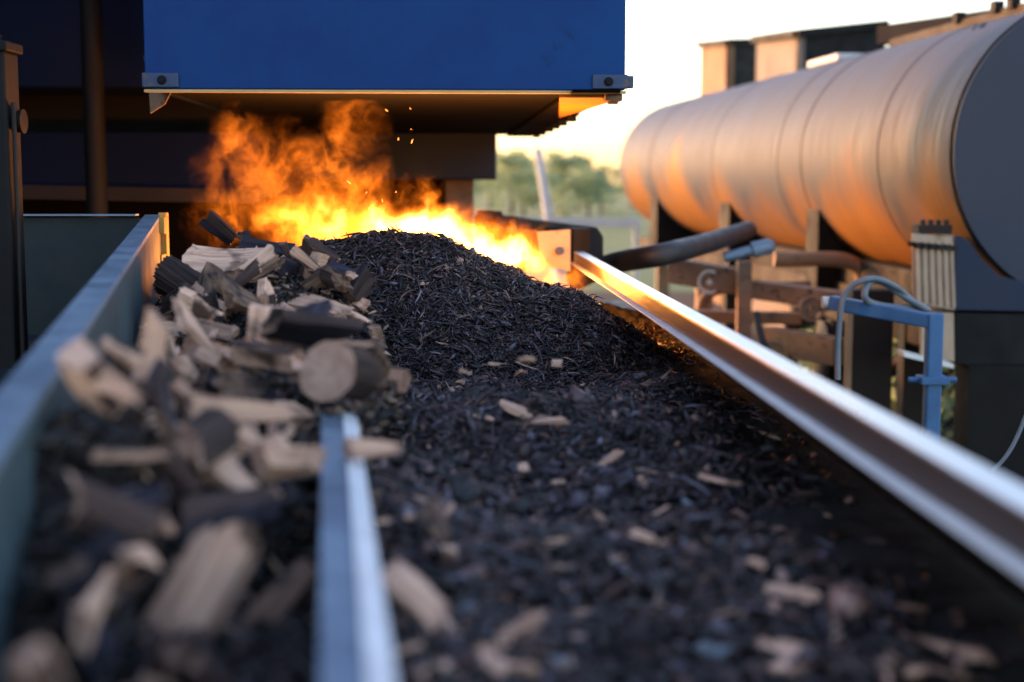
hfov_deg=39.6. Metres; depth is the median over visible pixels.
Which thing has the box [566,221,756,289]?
pipe
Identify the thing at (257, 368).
firewood
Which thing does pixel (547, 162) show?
tree
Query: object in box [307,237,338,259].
firewood
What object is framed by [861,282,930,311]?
cable
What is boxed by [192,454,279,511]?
firewood
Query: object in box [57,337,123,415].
firewood
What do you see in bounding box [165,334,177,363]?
firewood
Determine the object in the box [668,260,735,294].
trestle beam
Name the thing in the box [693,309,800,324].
trestle beam
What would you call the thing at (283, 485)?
firewood
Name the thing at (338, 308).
firewood
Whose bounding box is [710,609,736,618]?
wood chip
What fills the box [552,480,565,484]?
wood chip
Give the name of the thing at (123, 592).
firewood
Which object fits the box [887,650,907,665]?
wood chip
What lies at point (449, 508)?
wood chip
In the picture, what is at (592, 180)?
tree
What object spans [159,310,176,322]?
firewood
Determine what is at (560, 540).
wood chip
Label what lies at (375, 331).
firewood
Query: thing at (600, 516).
wood chip
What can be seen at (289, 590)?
firewood
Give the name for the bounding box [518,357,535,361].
wood chip
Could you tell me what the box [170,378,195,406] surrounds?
firewood
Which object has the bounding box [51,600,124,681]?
firewood
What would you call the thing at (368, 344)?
firewood
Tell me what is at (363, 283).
firewood
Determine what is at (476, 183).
tree
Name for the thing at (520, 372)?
wood chip
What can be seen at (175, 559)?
firewood
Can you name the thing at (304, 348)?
firewood
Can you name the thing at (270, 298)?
firewood
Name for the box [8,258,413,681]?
wood splinters
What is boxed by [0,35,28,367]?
upright post
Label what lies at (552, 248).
end bracket
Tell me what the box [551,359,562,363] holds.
wood chip
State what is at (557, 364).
wood chip
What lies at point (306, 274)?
firewood
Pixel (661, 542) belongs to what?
wood chip
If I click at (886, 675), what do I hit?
wood chip
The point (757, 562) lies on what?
wood chip
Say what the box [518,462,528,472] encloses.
wood chip
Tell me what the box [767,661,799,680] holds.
wood chip
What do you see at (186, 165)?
cabin
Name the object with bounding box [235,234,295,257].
firewood
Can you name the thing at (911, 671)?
wood chip
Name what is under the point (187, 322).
firewood
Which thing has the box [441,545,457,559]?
wood chip
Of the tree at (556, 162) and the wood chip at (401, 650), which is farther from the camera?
the tree at (556, 162)
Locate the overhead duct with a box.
[877,7,1005,45]
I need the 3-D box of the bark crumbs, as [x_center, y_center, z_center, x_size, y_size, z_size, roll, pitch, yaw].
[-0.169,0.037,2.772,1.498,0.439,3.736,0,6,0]
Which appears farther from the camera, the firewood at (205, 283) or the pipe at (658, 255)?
the pipe at (658, 255)
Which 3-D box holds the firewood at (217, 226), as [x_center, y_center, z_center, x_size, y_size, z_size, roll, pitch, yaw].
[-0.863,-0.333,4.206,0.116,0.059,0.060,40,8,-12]
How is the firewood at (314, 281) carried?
on the wood splinters
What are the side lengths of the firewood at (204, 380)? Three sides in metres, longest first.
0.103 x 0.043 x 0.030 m
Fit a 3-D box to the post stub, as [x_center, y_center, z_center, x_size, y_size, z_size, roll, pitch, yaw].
[0.286,-0.385,5.980,0.075,0.180,0.200,0,6,0]
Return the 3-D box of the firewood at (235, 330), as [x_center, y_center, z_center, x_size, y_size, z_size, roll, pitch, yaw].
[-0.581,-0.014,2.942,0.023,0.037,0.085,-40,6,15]
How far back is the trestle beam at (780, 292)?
7.61 m
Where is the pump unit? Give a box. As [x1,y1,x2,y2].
[696,251,891,414]
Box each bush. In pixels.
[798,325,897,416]
[891,338,954,440]
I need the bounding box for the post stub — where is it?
[570,227,589,271]
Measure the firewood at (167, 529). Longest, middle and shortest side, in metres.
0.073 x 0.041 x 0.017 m
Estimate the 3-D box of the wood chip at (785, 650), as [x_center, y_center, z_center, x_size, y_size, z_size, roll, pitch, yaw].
[0.281,0.327,1.478,0.088,0.019,0.045,1,16,33]
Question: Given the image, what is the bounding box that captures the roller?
[475,210,534,272]
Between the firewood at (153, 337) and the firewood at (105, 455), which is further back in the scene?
the firewood at (153, 337)
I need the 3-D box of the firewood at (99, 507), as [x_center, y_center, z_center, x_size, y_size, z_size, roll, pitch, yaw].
[-0.364,0.158,1.289,0.106,0.050,0.028,32,-24,-25]
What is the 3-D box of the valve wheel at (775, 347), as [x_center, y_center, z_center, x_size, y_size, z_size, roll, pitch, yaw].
[1.353,0.058,7.381,0.136,0.135,0.098,0,6,0]
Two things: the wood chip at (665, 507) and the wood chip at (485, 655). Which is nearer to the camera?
the wood chip at (485, 655)
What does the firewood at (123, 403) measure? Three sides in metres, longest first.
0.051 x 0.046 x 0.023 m
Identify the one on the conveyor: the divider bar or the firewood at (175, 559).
the divider bar
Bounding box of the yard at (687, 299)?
[584,292,1022,603]
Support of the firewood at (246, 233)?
on the shredded bark
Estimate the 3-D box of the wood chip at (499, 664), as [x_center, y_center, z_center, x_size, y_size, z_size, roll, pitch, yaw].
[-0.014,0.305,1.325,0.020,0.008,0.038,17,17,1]
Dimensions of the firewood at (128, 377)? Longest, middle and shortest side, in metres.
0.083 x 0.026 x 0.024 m
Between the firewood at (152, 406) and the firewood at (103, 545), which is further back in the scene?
the firewood at (152, 406)
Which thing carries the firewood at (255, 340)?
on the firewood
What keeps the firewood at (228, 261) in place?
on the wood splinters
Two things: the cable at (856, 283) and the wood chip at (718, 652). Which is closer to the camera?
the wood chip at (718, 652)
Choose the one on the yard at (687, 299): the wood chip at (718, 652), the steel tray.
the steel tray
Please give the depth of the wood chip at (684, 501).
2.19 m
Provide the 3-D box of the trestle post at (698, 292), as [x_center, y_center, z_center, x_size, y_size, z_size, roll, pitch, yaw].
[1.215,0.084,9.046,0.100,1.046,0.100,0,6,0]
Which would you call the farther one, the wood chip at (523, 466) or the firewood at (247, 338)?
the firewood at (247, 338)
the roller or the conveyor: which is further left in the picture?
the roller
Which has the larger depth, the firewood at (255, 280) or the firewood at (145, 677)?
the firewood at (255, 280)
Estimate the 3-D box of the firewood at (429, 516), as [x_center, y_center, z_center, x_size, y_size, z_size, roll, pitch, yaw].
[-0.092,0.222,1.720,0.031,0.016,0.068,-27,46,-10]
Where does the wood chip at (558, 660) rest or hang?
on the shredded bark
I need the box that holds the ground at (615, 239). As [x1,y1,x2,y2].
[474,185,694,291]
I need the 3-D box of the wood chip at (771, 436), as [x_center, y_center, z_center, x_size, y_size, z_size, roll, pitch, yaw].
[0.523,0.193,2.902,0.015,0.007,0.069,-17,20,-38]
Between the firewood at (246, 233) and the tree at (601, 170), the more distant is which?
the tree at (601, 170)
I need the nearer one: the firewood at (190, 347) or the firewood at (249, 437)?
the firewood at (249, 437)
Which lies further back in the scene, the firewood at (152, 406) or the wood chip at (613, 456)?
the wood chip at (613, 456)
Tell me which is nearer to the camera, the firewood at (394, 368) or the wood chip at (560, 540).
the wood chip at (560, 540)
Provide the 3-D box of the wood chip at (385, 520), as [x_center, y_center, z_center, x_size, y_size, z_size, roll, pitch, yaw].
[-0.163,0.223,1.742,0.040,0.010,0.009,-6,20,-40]
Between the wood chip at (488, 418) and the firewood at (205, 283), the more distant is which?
the firewood at (205, 283)
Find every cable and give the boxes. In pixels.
[834,275,914,379]
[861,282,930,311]
[992,416,1023,469]
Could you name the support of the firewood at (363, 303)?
on the wood splinters
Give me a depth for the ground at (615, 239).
44.29 m
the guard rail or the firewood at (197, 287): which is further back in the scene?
the guard rail
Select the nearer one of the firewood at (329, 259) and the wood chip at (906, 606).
the wood chip at (906, 606)
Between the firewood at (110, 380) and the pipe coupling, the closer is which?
the firewood at (110, 380)
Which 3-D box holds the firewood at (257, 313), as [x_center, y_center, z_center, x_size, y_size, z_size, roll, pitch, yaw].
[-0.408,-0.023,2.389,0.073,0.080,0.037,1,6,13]
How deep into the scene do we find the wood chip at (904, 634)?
1.56 m
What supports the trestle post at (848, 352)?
on the yard at (687, 299)
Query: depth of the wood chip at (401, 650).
1.32 m
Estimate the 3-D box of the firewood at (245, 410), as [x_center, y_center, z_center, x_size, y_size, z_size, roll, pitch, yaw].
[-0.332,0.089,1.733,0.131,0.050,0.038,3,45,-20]
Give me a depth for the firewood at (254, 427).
2.15 m
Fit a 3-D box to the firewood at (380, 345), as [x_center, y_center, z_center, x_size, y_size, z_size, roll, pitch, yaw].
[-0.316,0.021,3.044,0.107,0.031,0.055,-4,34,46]
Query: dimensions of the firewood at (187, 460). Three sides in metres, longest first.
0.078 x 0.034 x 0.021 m
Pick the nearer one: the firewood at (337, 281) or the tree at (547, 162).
the firewood at (337, 281)
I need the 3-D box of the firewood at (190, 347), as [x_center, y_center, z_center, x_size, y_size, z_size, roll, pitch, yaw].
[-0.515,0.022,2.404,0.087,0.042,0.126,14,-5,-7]
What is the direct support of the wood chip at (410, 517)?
on the shredded bark
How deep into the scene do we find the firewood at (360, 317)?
3.09 m
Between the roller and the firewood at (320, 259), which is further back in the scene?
the roller
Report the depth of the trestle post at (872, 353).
6.84 m
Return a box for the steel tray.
[0,212,168,681]
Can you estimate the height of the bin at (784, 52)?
3.360 m
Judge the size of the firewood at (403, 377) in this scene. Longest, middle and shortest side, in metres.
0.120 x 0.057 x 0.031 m
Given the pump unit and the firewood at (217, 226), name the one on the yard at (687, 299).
the pump unit
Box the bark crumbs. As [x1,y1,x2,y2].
[15,227,1022,681]
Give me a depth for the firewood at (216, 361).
2.27 m
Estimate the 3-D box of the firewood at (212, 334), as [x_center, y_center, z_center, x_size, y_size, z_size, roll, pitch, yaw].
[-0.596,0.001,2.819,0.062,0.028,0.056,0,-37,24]
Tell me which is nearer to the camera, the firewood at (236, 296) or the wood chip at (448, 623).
the wood chip at (448, 623)
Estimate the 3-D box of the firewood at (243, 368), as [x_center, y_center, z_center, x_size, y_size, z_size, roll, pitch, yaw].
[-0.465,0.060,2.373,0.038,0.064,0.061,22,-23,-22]
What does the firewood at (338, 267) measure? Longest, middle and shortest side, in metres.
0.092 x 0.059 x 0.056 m
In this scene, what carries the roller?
on the conveyor
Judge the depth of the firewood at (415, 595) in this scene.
1.39 m
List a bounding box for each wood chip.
[375,517,391,526]
[392,642,423,656]
[404,514,415,521]
[417,661,443,675]
[439,656,451,670]
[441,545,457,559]
[442,617,460,636]
[444,502,455,516]
[455,379,464,384]
[458,602,473,610]
[475,611,548,649]
[476,642,502,654]
[479,643,499,665]
[485,415,493,421]
[486,662,540,680]
[487,656,506,677]
[488,362,500,365]
[494,585,515,602]
[498,399,537,419]
[498,641,511,646]
[515,369,526,375]
[516,417,569,424]
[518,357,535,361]
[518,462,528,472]
[534,536,567,549]
[540,654,565,664]
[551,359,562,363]
[551,361,561,367]
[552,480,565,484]
[570,609,591,620]
[592,510,605,520]
[598,449,623,464]
[609,553,626,562]
[628,528,658,542]
[633,372,646,378]
[636,475,646,487]
[653,504,670,514]
[655,535,669,548]
[681,497,692,508]
[693,641,733,659]
[698,473,742,485]
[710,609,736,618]
[746,557,765,569]
[756,636,818,673]
[757,431,780,439]
[764,583,821,603]
[766,599,782,611]
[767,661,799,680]
[831,621,840,637]
[882,671,888,681]
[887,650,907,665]
[895,602,926,610]
[900,633,908,636]
[904,665,930,676]
[911,635,995,664]
[917,660,974,680]
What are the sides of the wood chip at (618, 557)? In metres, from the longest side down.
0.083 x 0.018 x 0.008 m
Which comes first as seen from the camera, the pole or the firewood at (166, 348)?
the firewood at (166, 348)
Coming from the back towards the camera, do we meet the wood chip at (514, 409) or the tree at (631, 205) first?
the tree at (631, 205)
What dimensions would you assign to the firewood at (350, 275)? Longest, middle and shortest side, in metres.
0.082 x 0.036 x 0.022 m
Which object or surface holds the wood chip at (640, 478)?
on the shredded bark
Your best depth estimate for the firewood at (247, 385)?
2.15 m
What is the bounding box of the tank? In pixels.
[620,0,1023,430]
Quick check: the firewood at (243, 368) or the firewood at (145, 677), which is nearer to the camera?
the firewood at (145, 677)
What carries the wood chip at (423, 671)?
on the shredded bark
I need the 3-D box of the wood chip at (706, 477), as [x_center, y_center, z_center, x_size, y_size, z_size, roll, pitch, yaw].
[0.335,0.224,2.281,0.091,0.007,0.012,8,37,45]
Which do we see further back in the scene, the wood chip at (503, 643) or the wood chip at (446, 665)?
the wood chip at (503, 643)
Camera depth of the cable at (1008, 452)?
4.20 m
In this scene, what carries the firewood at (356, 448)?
on the divider bar
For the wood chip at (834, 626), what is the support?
on the shredded bark
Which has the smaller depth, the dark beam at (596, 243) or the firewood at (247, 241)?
the firewood at (247, 241)
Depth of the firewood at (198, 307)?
2.84 m
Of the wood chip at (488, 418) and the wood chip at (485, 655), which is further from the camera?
the wood chip at (488, 418)
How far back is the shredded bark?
2.15 m
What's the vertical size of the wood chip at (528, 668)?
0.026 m
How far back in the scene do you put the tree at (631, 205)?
94.59 m
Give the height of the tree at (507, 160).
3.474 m
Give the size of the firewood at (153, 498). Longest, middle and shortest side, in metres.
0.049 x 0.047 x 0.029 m
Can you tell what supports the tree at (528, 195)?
on the ground at (615, 239)
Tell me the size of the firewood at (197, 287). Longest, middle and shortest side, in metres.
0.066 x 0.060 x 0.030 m
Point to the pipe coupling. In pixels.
(759, 248)
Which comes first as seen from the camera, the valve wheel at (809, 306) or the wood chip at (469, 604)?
the wood chip at (469, 604)
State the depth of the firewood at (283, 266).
3.18 m
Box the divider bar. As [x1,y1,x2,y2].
[319,411,396,681]
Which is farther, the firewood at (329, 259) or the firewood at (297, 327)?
the firewood at (329, 259)
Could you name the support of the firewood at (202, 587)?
on the wood splinters
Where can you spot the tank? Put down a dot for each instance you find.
(869, 159)
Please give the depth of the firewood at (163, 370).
1.67 m
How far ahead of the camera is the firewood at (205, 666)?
1.19 m
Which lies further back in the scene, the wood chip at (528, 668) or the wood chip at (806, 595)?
the wood chip at (806, 595)
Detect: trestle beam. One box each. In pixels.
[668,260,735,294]
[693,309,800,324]
[751,280,842,310]
[763,327,843,365]
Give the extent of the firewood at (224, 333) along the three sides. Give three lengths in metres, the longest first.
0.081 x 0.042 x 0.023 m
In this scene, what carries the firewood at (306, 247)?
on the firewood at (329, 259)
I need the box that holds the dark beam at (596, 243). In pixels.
[474,211,602,261]
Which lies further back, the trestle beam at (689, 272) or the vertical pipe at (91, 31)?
the trestle beam at (689, 272)
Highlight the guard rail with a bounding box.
[525,217,639,279]
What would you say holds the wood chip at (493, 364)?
on the shredded bark
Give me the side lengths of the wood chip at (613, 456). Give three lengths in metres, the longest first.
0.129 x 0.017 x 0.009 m
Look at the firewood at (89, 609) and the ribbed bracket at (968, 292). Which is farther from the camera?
the ribbed bracket at (968, 292)
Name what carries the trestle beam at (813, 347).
attached to the trestle post at (743, 297)
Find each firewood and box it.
[3,639,65,681]
[42,558,110,618]
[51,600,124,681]
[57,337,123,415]
[66,470,170,544]
[70,567,115,657]
[71,508,146,574]
[89,362,143,406]
[91,449,171,460]
[98,381,131,417]
[99,336,144,374]
[111,575,141,605]
[116,339,169,374]
[116,545,161,584]
[123,368,133,381]
[129,487,167,513]
[131,379,153,398]
[132,305,167,380]
[132,612,182,681]
[138,521,260,642]
[138,672,174,681]
[139,321,188,341]
[141,357,175,406]
[143,417,190,464]
[145,391,176,416]
[151,436,205,499]
[153,255,200,295]
[153,376,178,439]
[154,523,175,535]
[156,302,172,316]
[156,407,239,468]
[157,626,204,678]
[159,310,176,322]
[161,287,178,306]
[161,644,201,681]
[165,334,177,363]
[169,355,198,390]
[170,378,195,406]
[171,296,215,350]
[171,555,179,566]
[176,282,202,298]
[177,287,224,321]
[178,484,282,547]
[178,537,192,555]
[179,337,231,364]
[182,244,263,280]
[183,392,291,422]
[185,650,236,681]
[190,371,223,394]
[192,281,204,292]
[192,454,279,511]
[194,346,239,373]
[195,388,207,393]
[196,319,231,342]
[198,209,237,245]
[198,261,222,295]
[198,451,239,484]
[202,292,223,323]
[207,269,264,311]
[208,329,228,347]
[212,371,284,403]
[218,300,237,321]
[227,325,239,344]
[228,336,251,360]
[230,340,305,371]
[230,448,249,456]
[231,356,261,373]
[232,360,247,370]
[233,557,319,630]
[234,258,261,286]
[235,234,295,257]
[235,244,278,278]
[235,423,263,452]
[238,231,249,235]
[238,422,260,436]
[241,442,291,498]
[246,303,289,343]
[248,270,274,282]
[250,441,326,481]
[252,338,264,343]
[256,321,281,344]
[257,276,276,303]
[259,307,365,345]
[261,434,291,445]
[264,290,276,305]
[267,422,294,438]
[272,256,301,283]
[274,400,315,429]
[277,341,314,374]
[278,241,291,257]
[280,301,294,309]
[284,368,299,382]
[288,293,355,316]
[289,245,320,271]
[296,299,332,314]
[299,266,307,274]
[299,341,382,401]
[300,265,334,290]
[301,234,320,255]
[303,268,315,294]
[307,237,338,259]
[307,251,329,273]
[315,268,353,291]
[326,257,340,264]
[327,260,354,273]
[336,339,376,346]
[341,271,358,280]
[343,265,375,302]
[343,437,401,459]
[348,298,370,308]
[349,310,369,321]
[356,338,385,353]
[367,324,386,345]
[370,346,391,392]
[381,559,448,631]
[383,369,411,397]
[390,365,401,371]
[414,497,453,545]
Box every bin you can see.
[696,38,756,306]
[751,20,888,330]
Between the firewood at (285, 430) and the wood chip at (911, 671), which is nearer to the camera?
the wood chip at (911, 671)
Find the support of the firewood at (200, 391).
on the wood splinters
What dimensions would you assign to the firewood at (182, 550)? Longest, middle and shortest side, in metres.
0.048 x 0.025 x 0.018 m
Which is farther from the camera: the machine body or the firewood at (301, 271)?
the machine body
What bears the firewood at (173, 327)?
on the wood splinters
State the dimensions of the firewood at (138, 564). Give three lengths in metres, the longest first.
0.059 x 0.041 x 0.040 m
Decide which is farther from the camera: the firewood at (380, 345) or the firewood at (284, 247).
the firewood at (284, 247)
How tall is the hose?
0.420 m
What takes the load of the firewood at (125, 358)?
on the wood splinters
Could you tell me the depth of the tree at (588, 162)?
83.51 m
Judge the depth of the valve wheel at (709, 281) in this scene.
7.84 m
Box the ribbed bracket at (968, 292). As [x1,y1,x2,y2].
[896,219,1023,484]
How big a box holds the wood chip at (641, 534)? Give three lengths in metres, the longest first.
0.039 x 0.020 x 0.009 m
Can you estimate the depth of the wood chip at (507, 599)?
1.60 m
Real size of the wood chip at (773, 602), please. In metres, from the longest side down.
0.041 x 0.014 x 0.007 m
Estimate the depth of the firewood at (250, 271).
3.10 m
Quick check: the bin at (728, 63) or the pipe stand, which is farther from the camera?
the bin at (728, 63)
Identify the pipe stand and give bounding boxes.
[821,295,956,440]
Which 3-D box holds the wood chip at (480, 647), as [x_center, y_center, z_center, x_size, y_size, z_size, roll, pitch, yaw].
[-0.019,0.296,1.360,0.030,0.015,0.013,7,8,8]
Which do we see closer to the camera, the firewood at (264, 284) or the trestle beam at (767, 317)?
the firewood at (264, 284)
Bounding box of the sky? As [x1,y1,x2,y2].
[481,0,1023,184]
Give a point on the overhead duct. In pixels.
(886, 33)
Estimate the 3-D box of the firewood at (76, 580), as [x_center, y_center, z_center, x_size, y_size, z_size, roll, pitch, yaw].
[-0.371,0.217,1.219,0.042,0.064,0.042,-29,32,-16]
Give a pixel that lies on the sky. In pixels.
(663, 58)
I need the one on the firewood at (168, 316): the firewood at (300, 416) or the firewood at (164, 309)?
the firewood at (164, 309)
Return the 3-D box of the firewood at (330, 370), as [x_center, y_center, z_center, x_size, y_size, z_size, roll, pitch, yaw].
[-0.246,0.049,2.080,0.089,0.089,0.112,2,-5,20]
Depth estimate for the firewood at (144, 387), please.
1.57 m
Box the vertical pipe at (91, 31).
[79,0,107,217]
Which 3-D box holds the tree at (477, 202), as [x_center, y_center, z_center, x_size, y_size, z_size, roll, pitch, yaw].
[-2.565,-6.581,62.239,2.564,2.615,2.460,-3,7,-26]
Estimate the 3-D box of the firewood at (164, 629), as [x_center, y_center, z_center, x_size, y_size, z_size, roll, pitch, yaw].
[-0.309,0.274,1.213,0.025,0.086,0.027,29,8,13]
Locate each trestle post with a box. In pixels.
[695,288,712,309]
[735,261,751,339]
[843,288,893,414]
[844,313,852,392]
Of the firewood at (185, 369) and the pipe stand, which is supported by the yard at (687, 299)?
the pipe stand
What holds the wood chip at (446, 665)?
on the shredded bark
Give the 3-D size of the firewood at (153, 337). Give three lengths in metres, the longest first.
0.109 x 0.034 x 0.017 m
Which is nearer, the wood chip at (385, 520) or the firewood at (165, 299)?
the wood chip at (385, 520)
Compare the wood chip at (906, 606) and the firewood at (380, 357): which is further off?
the firewood at (380, 357)
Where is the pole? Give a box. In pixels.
[534,148,565,286]
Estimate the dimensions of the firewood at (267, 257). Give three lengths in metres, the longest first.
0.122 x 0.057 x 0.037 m
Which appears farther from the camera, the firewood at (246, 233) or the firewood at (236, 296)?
the firewood at (246, 233)
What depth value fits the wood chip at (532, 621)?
1.42 m
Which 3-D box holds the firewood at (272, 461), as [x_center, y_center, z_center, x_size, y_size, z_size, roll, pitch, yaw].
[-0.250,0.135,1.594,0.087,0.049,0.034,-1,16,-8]
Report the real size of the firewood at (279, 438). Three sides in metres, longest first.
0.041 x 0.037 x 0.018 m
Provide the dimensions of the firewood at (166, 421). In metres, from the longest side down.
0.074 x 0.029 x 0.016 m
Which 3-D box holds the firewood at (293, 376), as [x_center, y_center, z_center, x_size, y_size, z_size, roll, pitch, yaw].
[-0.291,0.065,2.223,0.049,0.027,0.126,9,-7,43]
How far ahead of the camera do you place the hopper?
4.15 m
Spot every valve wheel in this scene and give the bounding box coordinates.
[697,270,716,293]
[768,340,786,358]
[799,296,824,321]
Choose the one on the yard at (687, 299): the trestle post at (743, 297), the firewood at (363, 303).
the trestle post at (743, 297)
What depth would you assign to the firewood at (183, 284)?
2.97 m
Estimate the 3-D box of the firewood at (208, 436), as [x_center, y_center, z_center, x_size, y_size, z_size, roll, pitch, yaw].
[-0.345,0.104,1.574,0.066,0.041,0.164,20,8,3]
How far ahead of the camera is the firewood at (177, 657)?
1.19 m
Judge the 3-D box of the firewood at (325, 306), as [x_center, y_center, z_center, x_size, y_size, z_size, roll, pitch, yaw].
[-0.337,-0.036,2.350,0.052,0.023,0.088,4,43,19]
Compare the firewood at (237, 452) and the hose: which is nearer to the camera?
the firewood at (237, 452)
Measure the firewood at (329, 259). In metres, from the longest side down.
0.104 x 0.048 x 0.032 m
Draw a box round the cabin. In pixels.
[0,0,301,260]
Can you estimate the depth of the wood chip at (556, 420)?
2.48 m
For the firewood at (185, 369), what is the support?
on the wood splinters
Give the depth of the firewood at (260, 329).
2.31 m
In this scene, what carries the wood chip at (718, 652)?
on the shredded bark
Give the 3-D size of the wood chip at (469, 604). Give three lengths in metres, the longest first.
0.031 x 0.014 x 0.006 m
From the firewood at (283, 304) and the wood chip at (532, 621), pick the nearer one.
the wood chip at (532, 621)
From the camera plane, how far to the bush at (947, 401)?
8.96 m
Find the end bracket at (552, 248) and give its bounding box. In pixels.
[524,229,569,270]
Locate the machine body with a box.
[292,134,496,248]
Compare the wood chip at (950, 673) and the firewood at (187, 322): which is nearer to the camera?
the wood chip at (950, 673)
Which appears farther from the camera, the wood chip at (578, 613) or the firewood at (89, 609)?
the wood chip at (578, 613)
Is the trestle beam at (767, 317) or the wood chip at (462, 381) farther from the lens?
the trestle beam at (767, 317)
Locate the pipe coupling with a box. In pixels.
[723,238,774,261]
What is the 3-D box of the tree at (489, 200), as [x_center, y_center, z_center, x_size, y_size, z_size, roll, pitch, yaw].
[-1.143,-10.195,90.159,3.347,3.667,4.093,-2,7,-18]
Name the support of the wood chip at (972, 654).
on the conveyor
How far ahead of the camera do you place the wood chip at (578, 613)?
1.58 m
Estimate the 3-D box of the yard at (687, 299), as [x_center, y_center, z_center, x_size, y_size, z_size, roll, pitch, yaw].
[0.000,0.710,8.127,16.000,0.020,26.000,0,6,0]
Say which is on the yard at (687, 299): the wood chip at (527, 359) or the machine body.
the machine body
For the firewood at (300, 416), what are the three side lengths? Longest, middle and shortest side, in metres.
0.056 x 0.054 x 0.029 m
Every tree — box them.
[474,167,502,196]
[474,182,483,210]
[475,149,534,213]
[475,151,522,208]
[488,165,561,216]
[517,161,548,207]
[529,150,586,215]
[546,151,607,210]
[555,168,624,217]
[580,163,623,214]
[613,175,632,207]
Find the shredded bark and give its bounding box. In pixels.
[6,226,1023,681]
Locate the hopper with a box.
[142,0,633,137]
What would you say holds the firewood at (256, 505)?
on the wood splinters
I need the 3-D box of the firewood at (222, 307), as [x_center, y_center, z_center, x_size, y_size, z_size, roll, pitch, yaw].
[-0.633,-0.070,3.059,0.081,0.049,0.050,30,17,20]
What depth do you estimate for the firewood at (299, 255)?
3.21 m
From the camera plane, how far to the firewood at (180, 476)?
1.48 m
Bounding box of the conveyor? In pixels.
[570,252,1023,681]

